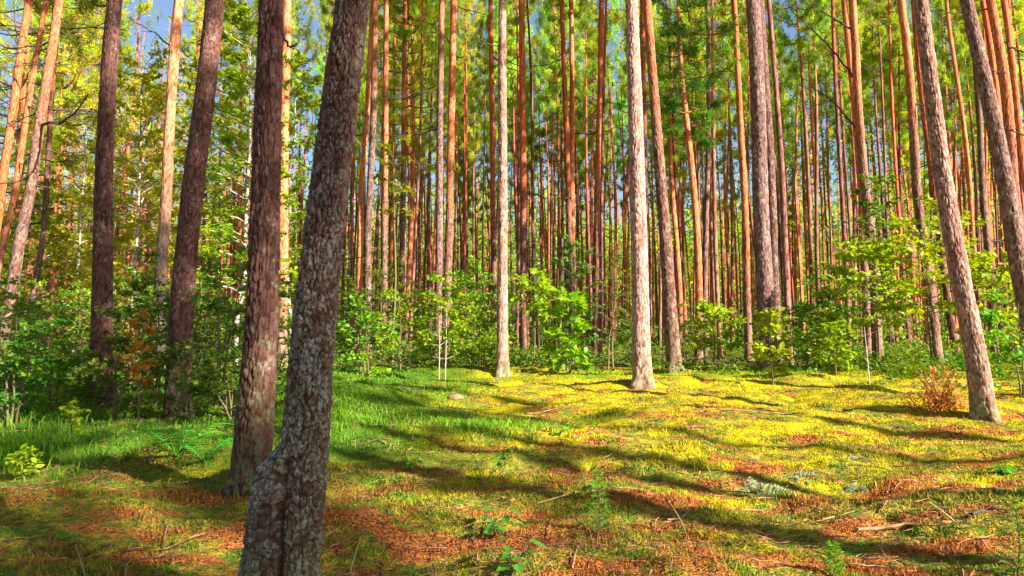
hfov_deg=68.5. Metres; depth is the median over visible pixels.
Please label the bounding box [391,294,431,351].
leafy shrub
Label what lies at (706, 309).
oak sapling
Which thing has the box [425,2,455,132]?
pine tree
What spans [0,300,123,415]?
leafy shrub
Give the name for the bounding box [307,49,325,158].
pine tree
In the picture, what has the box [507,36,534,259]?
pine tree
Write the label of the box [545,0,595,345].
pine tree
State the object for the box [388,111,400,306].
pine tree
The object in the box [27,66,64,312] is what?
pine tree
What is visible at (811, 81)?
pine tree
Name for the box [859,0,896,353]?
pine tree
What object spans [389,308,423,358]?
leafy shrub
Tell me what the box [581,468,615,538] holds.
conifer seedling
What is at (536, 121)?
pine tree
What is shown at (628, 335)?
leafy shrub
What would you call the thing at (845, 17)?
pine tree
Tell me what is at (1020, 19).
pine tree
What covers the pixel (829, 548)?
conifer seedling
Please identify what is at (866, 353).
dead sapling
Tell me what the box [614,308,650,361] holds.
leafy shrub
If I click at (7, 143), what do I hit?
pine tree
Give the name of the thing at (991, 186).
pine tree
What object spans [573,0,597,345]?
pine tree
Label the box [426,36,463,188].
pine tree
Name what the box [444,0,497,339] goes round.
pine tree
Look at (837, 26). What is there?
pine tree
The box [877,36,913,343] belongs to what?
pine tree
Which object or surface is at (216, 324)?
pine tree
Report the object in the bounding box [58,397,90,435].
yellow herb
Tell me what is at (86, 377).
leafy shrub
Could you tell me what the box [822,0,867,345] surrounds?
pine tree
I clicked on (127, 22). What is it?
pine tree
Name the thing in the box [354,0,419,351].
pine tree
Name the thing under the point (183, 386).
leafy shrub
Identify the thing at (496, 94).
pine tree
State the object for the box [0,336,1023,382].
bilberry cover
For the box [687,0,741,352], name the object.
pine tree
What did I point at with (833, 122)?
pine tree
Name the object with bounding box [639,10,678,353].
pine tree
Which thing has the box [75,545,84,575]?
grass stalk
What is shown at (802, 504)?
fallen branch
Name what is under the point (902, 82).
pine tree
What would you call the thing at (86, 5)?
pine tree
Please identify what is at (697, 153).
pine tree
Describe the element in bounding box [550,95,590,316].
pine tree
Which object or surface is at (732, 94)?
pine tree
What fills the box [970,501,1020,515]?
fallen branch
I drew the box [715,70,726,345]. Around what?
pine tree
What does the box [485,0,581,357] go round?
pine tree
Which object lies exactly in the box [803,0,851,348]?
pine tree
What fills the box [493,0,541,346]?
pine tree
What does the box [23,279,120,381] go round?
leafy shrub
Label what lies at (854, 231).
pine tree
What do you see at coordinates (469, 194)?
pine tree
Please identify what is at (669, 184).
pine tree
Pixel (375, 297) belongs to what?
leafy shrub
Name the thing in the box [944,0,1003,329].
pine tree
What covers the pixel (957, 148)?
pine tree
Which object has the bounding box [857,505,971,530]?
fallen branch
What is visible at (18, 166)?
pine tree
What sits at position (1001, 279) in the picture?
oak sapling
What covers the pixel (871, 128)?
pine tree
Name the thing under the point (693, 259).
pine tree
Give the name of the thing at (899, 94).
pine tree
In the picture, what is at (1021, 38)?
pine tree
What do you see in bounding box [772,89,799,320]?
pine tree
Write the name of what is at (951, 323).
pine tree
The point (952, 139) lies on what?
pine tree
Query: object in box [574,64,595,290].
pine tree
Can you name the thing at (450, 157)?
pine tree
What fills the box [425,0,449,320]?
pine tree
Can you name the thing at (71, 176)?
pine tree
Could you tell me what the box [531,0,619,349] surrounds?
pine tree
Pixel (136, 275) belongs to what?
leafy shrub
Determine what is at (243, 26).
birch tree
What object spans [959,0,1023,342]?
pine tree
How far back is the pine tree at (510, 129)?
53.88 m
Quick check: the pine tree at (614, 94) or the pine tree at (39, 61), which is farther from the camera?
the pine tree at (614, 94)
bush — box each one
[334,293,401,379]
[355,288,434,370]
[412,271,488,367]
[444,304,518,369]
[569,251,653,369]
[896,365,968,411]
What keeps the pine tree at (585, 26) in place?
on the ground at (75, 513)
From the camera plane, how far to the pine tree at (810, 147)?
60.59 m
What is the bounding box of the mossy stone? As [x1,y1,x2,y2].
[447,393,463,400]
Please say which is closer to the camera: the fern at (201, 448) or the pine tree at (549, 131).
the fern at (201, 448)
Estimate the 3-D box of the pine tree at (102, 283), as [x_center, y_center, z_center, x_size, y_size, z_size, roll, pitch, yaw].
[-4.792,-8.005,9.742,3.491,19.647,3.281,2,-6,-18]
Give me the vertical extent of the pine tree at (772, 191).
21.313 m
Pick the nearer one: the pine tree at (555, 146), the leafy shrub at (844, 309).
the leafy shrub at (844, 309)
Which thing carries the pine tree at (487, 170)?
on the ground at (75, 513)
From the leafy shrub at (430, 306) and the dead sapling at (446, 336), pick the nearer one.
the dead sapling at (446, 336)
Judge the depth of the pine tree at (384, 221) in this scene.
25.62 m
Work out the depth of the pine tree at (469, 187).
59.51 m
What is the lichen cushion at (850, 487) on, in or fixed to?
on the ground at (75, 513)
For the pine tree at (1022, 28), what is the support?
on the ground at (75, 513)
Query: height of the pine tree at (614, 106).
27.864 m
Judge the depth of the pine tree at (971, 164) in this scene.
54.69 m
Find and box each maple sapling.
[508,268,556,367]
[534,286,594,374]
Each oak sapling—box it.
[691,300,751,369]
[745,306,797,384]
[804,237,920,367]
[839,194,1010,372]
[941,251,1021,377]
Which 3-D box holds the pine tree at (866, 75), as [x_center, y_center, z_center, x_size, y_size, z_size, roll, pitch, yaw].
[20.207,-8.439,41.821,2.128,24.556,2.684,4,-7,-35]
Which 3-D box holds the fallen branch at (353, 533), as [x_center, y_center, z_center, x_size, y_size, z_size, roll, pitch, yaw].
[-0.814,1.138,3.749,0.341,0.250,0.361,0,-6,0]
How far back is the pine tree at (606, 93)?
57.10 m
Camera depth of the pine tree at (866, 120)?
43.79 m
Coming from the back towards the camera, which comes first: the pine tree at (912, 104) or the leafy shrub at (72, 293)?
the pine tree at (912, 104)
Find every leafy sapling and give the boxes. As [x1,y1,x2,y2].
[373,134,420,361]
[780,302,832,366]
[803,317,862,376]
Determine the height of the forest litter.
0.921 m
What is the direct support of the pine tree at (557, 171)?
on the ground at (75, 513)
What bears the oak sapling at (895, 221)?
on the ground at (75, 513)
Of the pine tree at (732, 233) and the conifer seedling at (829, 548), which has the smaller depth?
the conifer seedling at (829, 548)
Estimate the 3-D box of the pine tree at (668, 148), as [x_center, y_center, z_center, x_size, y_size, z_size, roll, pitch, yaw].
[7.579,-4.650,33.672,3.474,15.728,3.707,0,-6,-4]
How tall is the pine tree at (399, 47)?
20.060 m
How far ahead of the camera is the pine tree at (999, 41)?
17.46 m
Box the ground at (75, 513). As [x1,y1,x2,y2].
[0,352,1023,575]
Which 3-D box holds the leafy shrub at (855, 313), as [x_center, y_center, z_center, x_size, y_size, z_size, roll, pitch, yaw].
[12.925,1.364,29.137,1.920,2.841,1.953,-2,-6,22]
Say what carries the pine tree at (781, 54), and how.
on the ground at (75, 513)
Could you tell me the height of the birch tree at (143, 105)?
9.162 m
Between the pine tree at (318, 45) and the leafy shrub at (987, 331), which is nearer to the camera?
the leafy shrub at (987, 331)
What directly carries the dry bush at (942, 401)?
on the ground at (75, 513)
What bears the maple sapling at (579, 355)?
on the ground at (75, 513)
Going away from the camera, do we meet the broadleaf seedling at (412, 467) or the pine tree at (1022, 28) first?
the broadleaf seedling at (412, 467)
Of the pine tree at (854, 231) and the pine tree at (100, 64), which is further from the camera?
the pine tree at (854, 231)
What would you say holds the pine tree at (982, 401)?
on the ground at (75, 513)
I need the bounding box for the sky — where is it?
[0,0,1023,336]
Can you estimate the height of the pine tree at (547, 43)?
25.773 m
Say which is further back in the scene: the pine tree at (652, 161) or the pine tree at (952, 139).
the pine tree at (652, 161)
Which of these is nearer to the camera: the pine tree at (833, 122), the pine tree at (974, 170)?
the pine tree at (974, 170)
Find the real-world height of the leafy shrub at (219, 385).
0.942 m
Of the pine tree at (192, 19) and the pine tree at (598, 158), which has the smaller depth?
the pine tree at (598, 158)
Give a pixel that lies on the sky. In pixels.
(166, 6)
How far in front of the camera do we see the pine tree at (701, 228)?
40.33 m
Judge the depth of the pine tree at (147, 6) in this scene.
42.49 m
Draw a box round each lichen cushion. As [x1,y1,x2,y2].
[719,476,791,495]
[780,471,822,484]
[844,482,870,492]
[847,455,871,460]
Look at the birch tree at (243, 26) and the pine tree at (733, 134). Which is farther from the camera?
the pine tree at (733, 134)
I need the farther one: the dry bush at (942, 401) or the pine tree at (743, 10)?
the pine tree at (743, 10)
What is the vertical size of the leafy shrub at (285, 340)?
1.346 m
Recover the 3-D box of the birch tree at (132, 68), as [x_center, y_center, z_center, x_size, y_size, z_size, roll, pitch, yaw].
[-21.215,-5.294,38.792,7.001,17.687,6.962,1,-6,-14]
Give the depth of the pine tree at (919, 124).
51.44 m
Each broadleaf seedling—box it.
[404,460,422,470]
[469,456,507,488]
[480,503,521,537]
[489,530,546,575]
[549,423,569,435]
[578,478,597,489]
[993,465,1012,473]
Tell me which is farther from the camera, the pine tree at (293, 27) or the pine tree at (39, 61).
the pine tree at (39, 61)
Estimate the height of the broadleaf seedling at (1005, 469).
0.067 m
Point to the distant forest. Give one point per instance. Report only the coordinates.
(616, 238)
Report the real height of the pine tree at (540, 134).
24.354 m
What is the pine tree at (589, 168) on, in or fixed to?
on the ground at (75, 513)
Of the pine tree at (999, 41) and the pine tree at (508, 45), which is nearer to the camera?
the pine tree at (999, 41)
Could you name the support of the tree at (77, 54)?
on the ground at (75, 513)
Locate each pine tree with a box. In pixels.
[0,0,12,66]
[0,0,79,231]
[0,0,103,277]
[0,0,128,367]
[1,0,105,355]
[15,29,42,185]
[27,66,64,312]
[33,16,82,297]
[43,0,95,343]
[57,0,105,345]
[67,0,135,344]
[84,0,122,418]
[93,0,131,230]
[113,0,155,277]
[118,2,130,88]
[129,0,183,372]
[131,74,158,178]
[160,0,252,419]
[168,0,315,349]
[180,22,214,292]
[182,0,204,149]
[184,0,203,254]
[185,79,221,348]
[196,0,244,351]
[216,61,253,344]
[223,0,298,500]
[235,5,258,321]
[238,0,369,575]
[277,0,290,368]
[289,0,320,253]
[289,7,306,123]
[291,0,302,87]
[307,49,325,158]
[313,0,332,95]
[316,0,331,52]
[320,0,334,37]
[333,0,352,347]
[341,54,366,342]
[342,0,390,358]
[345,42,366,335]
[347,14,369,347]
[347,63,379,325]
[347,148,358,248]
[353,27,380,275]
[353,128,369,286]
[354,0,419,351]
[358,0,429,357]
[358,8,369,331]
[360,0,465,338]
[364,0,392,195]
[372,20,399,344]
[375,0,435,344]
[375,75,391,173]
[376,4,400,128]
[377,73,401,244]
[378,1,414,334]
[382,0,466,358]
[388,22,426,345]
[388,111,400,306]
[389,9,419,108]
[390,0,421,290]
[390,0,429,263]
[398,0,494,358]
[401,49,427,299]
[406,56,428,307]
[406,99,424,315]
[408,0,435,351]
[411,45,443,330]
[414,8,434,335]
[415,0,449,348]
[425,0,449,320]
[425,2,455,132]
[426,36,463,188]
[432,84,454,300]
[443,32,476,277]
[443,53,472,261]
[444,0,468,345]
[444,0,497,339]
[444,96,462,190]
[445,42,483,174]
[445,90,485,310]
[445,147,471,298]
[448,0,482,342]
[456,0,481,346]
[458,86,477,315]
[465,0,539,377]
[467,115,486,326]
[471,16,497,345]
[473,41,496,291]
[478,0,511,278]
[478,111,507,212]
[479,0,532,272]
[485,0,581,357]
[486,23,515,139]
[488,0,536,346]
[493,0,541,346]
[494,38,534,344]
[494,42,497,146]
[495,122,510,191]
[506,0,527,343]
[506,0,530,352]
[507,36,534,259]
[507,74,529,255]
[509,112,530,205]
[516,25,555,335]
[516,76,538,309]
[525,0,539,348]
[525,49,547,278]
[526,90,536,328]
[531,0,593,345]
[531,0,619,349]
[533,0,579,346]
[533,5,553,342]
[536,4,567,345]
[540,0,585,349]
[542,70,579,285]
[544,51,581,185]
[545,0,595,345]
[546,11,569,330]
[550,67,575,208]
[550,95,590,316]
[560,0,624,347]
[564,58,584,253]
[567,0,626,356]
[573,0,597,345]
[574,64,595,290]
[576,30,610,346]
[579,0,618,296]
[581,23,618,346]
[583,0,655,389]
[583,40,612,138]
[584,116,616,332]
[587,0,612,358]
[594,0,690,280]
[603,86,620,335]
[605,0,627,320]
[609,83,629,218]
[614,74,628,319]
[615,0,658,342]
[619,0,639,344]
[619,0,646,262]
[619,0,747,364]
[638,3,664,345]
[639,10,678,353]
[643,0,697,373]
[645,7,711,355]
[646,80,664,336]
[647,27,681,303]
[647,76,662,344]
[648,34,685,191]
[653,0,681,171]
[661,90,685,216]
[665,38,692,347]
[666,0,682,299]
[672,0,700,311]
[676,15,705,351]
[680,0,704,223]
[680,7,709,349]
[685,78,703,238]
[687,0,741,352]
[687,7,717,212]
[695,1,735,355]
[702,0,753,360]
[706,0,724,358]
[708,0,754,257]
[714,0,743,342]
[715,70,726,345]
[715,84,742,348]
[720,12,744,187]
[721,0,750,159]
[724,33,751,348]
[725,15,750,243]
[733,0,783,361]
[738,0,750,117]
[739,0,754,273]
[742,54,779,149]
[745,30,788,331]
[746,0,780,371]
[749,75,793,188]
[765,0,788,340]
[765,0,824,351]
[766,0,796,364]
[767,22,800,338]
[770,30,791,231]
[772,78,784,327]
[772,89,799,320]
[780,60,802,287]
[784,0,831,337]
[788,0,883,360]
[792,0,831,342]
[792,42,821,195]
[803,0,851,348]
[807,9,833,308]
[811,0,836,337]
[821,26,851,327]
[822,0,856,345]
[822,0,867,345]
[823,78,870,271]
[825,0,880,159]
[828,1,867,341]
[838,0,906,358]
[842,0,892,337]
[842,32,877,178]
[848,6,897,344]
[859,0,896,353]
[860,30,882,336]
[862,1,917,340]
[862,2,887,336]
[864,0,912,356]
[864,0,933,238]
[876,0,959,353]
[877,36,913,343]
[885,45,923,276]
[887,24,912,340]
[896,29,922,170]
[897,0,968,363]
[901,73,929,340]
[907,0,946,268]
[913,0,1001,422]
[918,13,953,308]
[929,0,1023,229]
[931,0,968,239]
[932,0,975,199]
[933,0,973,185]
[937,39,987,341]
[941,0,1004,354]
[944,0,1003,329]
[948,0,985,341]
[949,0,1003,354]
[954,59,987,174]
[956,15,1004,313]
[956,97,987,270]
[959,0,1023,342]
[966,9,1018,217]
[967,0,989,344]
[967,2,1016,294]
[969,0,1023,120]
[970,79,1001,248]
[976,0,1023,192]
[988,0,1023,219]
[997,0,1023,145]
[998,0,1023,115]
[1003,232,1017,349]
[1004,0,1023,80]
[1017,8,1023,54]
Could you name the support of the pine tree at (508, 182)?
on the ground at (75, 513)
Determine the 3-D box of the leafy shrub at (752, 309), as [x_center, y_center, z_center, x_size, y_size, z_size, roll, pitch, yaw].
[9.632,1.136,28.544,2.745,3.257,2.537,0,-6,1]
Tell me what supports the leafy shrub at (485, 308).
on the ground at (75, 513)
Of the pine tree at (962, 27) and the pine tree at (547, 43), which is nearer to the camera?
the pine tree at (962, 27)
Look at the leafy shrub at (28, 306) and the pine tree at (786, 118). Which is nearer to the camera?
the leafy shrub at (28, 306)
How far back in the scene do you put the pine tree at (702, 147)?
44.42 m
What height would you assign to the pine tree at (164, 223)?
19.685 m
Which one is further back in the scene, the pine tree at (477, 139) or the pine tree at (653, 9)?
the pine tree at (477, 139)
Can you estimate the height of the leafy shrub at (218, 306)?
2.182 m
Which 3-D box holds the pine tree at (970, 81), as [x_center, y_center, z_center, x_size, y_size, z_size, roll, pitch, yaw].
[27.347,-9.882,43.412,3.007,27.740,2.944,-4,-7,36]
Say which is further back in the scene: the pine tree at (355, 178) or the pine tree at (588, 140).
the pine tree at (355, 178)
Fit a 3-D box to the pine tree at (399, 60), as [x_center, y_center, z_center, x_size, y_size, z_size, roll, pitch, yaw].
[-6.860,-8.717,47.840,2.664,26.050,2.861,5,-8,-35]
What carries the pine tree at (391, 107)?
on the ground at (75, 513)
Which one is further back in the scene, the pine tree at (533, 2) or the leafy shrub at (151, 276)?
the pine tree at (533, 2)
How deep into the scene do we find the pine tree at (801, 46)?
32.28 m
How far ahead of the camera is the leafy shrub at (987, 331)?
26.50 m
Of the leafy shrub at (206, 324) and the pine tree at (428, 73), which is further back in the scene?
the pine tree at (428, 73)
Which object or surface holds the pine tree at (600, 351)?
on the ground at (75, 513)
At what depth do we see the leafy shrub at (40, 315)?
11.45 m
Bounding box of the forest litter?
[0,379,1023,575]
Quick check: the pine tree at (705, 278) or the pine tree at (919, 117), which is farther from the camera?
the pine tree at (919, 117)
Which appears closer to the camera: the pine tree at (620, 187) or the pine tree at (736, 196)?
the pine tree at (736, 196)
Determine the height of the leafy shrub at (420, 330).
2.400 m
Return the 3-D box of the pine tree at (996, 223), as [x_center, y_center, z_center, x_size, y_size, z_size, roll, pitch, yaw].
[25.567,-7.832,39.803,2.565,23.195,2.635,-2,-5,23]
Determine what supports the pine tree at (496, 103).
on the ground at (75, 513)
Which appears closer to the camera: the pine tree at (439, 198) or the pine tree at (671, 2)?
the pine tree at (439, 198)
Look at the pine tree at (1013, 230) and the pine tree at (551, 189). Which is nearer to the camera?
the pine tree at (1013, 230)
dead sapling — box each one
[430,329,442,378]
[433,314,456,379]
[858,327,876,383]
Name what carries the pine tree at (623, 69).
on the ground at (75, 513)
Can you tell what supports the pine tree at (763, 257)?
on the ground at (75, 513)
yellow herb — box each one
[4,443,44,478]
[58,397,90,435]
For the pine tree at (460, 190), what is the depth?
56.30 m
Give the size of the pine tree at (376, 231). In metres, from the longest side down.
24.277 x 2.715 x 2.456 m
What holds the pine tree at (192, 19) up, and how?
on the ground at (75, 513)
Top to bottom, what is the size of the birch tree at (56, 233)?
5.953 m
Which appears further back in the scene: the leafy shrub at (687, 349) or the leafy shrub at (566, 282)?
the leafy shrub at (687, 349)
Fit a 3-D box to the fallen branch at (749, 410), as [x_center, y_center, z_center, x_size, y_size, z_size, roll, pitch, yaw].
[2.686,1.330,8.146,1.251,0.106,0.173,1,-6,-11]
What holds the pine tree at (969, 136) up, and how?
on the ground at (75, 513)
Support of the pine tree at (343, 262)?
on the ground at (75, 513)
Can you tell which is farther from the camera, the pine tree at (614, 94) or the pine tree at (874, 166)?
the pine tree at (614, 94)
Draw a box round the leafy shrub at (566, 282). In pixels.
[541,234,605,363]
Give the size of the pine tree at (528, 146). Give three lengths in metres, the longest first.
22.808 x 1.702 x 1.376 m
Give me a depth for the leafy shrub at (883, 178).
18.67 m
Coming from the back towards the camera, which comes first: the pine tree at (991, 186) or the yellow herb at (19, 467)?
the pine tree at (991, 186)
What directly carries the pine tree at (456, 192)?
on the ground at (75, 513)
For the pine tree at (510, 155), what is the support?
on the ground at (75, 513)
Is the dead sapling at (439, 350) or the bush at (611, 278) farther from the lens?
the bush at (611, 278)
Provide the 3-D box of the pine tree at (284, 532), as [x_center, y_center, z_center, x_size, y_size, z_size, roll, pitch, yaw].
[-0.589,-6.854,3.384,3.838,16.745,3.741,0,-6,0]
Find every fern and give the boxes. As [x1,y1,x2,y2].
[122,422,233,457]
[157,437,232,463]
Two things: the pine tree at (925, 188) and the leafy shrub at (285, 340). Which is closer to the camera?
the leafy shrub at (285, 340)
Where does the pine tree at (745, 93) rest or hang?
on the ground at (75, 513)
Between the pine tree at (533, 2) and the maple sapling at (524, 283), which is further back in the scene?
the pine tree at (533, 2)
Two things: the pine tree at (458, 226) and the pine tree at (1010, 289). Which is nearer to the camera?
the pine tree at (1010, 289)
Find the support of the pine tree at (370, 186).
on the ground at (75, 513)
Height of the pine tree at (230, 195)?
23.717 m
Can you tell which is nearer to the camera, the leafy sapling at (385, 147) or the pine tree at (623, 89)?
the leafy sapling at (385, 147)
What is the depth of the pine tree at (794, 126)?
61.08 m
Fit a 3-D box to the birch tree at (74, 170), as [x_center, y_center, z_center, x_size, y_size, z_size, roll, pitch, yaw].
[-15.093,-2.161,26.440,3.748,9.282,3.091,0,-6,0]
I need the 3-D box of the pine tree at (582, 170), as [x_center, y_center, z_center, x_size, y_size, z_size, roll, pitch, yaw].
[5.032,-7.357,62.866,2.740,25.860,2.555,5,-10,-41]
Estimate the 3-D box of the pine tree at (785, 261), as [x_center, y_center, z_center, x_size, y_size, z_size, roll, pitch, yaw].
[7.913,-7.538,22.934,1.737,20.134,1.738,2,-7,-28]
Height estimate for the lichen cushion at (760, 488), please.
0.127 m
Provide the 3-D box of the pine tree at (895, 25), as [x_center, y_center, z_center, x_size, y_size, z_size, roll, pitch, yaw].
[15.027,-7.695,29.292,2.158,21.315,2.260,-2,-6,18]
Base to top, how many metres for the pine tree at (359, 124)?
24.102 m
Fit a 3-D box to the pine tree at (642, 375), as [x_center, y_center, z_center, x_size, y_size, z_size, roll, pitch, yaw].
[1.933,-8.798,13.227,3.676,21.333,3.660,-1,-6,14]
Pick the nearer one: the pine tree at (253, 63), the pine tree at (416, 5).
the pine tree at (416, 5)
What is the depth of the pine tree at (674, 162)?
34.01 m
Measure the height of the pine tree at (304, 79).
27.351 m
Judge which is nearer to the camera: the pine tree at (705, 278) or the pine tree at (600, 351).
the pine tree at (600, 351)
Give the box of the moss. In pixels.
[0,363,1023,575]
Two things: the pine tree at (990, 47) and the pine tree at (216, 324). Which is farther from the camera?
the pine tree at (216, 324)
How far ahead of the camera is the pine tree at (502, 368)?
15.45 m
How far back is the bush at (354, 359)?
13.35 m
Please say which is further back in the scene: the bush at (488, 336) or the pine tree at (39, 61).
the pine tree at (39, 61)
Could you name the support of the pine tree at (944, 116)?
on the ground at (75, 513)
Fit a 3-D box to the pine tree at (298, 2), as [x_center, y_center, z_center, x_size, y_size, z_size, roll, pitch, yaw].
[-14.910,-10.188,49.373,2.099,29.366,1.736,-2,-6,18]
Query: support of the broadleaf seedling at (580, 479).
on the ground at (75, 513)
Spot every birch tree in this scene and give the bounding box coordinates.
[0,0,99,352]
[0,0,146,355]
[0,184,92,355]
[24,91,143,351]
[28,15,167,349]
[71,39,202,345]
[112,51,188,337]
[143,35,245,311]
[180,0,305,364]
[237,45,323,346]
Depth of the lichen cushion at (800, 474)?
5.65 m
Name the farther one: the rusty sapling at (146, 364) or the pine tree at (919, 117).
the pine tree at (919, 117)
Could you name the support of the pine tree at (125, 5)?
on the ground at (75, 513)
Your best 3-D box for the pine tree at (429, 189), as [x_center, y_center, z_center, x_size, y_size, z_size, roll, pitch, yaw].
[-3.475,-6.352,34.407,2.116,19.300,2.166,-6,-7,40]
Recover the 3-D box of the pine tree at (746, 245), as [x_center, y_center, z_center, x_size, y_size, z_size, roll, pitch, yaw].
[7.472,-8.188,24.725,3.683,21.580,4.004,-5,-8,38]
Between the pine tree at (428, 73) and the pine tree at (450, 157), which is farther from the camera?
the pine tree at (428, 73)
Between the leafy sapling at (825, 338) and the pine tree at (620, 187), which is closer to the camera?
the leafy sapling at (825, 338)
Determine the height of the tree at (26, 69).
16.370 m
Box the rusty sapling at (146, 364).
[113,307,157,420]
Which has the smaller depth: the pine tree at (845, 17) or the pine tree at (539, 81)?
the pine tree at (845, 17)
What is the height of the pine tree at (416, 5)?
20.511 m
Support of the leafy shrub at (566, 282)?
on the ground at (75, 513)
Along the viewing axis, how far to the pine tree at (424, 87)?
45.93 m
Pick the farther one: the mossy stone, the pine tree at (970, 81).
the pine tree at (970, 81)
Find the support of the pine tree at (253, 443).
on the ground at (75, 513)
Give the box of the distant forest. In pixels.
[0,0,1023,351]
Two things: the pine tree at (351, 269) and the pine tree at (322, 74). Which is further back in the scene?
the pine tree at (322, 74)
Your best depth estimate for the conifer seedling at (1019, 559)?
3.18 m
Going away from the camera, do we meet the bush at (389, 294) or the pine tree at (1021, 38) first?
the bush at (389, 294)
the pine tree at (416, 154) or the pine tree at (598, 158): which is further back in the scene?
the pine tree at (416, 154)
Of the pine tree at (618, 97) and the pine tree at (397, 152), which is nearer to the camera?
the pine tree at (397, 152)
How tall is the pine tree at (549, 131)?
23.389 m
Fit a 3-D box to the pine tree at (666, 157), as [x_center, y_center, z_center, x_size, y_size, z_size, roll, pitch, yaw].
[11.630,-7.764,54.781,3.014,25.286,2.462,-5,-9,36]
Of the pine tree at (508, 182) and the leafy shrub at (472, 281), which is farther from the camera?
the pine tree at (508, 182)
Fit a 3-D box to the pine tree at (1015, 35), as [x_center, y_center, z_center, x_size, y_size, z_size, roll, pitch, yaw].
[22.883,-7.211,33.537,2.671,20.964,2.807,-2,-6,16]
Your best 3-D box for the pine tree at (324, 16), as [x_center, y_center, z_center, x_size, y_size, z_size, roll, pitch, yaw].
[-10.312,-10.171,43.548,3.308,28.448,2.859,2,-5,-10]
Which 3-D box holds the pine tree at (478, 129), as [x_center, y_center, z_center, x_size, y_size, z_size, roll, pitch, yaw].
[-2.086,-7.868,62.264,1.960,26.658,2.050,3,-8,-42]
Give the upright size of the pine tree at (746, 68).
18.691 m
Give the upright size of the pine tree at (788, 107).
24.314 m
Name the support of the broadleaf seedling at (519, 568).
on the ground at (75, 513)
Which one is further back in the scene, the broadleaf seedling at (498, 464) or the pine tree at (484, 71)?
the pine tree at (484, 71)
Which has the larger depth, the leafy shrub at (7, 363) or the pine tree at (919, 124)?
the pine tree at (919, 124)
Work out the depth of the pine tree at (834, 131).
49.89 m
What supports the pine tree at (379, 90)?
on the ground at (75, 513)
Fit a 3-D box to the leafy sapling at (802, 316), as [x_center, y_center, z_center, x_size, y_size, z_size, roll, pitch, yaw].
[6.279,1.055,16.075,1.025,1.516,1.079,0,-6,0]
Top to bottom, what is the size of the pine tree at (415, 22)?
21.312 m
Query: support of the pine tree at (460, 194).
on the ground at (75, 513)
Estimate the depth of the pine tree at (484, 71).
41.87 m
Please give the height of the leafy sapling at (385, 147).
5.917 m
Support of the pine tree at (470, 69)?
on the ground at (75, 513)
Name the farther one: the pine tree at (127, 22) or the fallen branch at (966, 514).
the pine tree at (127, 22)
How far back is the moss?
5.07 m
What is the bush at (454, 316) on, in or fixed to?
on the ground at (75, 513)
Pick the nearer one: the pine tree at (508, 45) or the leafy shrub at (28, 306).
the leafy shrub at (28, 306)
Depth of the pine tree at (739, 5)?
29.34 m
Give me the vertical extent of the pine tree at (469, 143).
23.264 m
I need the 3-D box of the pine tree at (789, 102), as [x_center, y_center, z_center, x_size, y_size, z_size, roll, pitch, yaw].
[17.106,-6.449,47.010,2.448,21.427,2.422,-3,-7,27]
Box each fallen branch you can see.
[327,489,375,545]
[526,397,587,413]
[676,412,730,432]
[703,406,807,414]
[801,503,868,523]
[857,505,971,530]
[858,550,927,567]
[944,489,974,517]
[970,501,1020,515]
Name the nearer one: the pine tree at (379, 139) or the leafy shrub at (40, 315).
the leafy shrub at (40, 315)
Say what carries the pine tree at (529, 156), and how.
on the ground at (75, 513)
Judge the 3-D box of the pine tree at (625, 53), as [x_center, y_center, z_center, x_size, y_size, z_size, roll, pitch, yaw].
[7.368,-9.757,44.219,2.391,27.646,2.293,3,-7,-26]
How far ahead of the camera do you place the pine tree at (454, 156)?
59.42 m
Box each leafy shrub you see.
[0,275,57,392]
[0,278,82,388]
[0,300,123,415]
[0,306,99,425]
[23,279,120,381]
[34,294,195,419]
[53,274,129,367]
[70,265,169,387]
[113,247,225,408]
[113,264,208,362]
[134,242,293,409]
[136,349,236,422]
[155,279,242,384]
[180,339,277,421]
[211,273,297,376]
[234,310,292,392]
[334,275,382,353]
[337,258,420,359]
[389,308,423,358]
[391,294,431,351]
[412,308,433,352]
[417,287,461,352]
[432,255,517,360]
[459,263,517,362]
[528,316,550,350]
[541,234,605,363]
[603,310,631,361]
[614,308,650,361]
[661,303,708,363]
[728,283,794,348]
[751,303,795,339]
[777,270,865,363]
[782,318,805,351]
[822,288,862,352]
[836,173,919,360]
[881,299,925,352]
[947,288,1023,397]
[983,285,1021,357]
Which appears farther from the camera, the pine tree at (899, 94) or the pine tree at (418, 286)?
the pine tree at (418, 286)
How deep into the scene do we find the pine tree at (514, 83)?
47.47 m
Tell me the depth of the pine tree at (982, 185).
25.51 m
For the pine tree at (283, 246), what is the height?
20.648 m
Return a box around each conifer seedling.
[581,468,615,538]
[820,539,848,575]
[987,492,1023,575]
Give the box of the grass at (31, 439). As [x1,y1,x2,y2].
[0,363,1021,513]
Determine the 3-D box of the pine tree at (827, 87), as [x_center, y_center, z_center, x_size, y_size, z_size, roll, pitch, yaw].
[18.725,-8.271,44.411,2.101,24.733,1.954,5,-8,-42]
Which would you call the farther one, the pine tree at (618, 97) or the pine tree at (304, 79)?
the pine tree at (618, 97)
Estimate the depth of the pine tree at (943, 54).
38.52 m
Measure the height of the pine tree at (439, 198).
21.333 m
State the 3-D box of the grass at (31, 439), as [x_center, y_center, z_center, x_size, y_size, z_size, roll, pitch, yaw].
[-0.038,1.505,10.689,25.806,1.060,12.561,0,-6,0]
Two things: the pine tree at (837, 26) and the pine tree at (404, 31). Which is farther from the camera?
the pine tree at (837, 26)
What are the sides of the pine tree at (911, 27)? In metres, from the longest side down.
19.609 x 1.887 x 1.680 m
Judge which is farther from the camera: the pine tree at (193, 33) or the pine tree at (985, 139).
the pine tree at (193, 33)
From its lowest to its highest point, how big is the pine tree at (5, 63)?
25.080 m

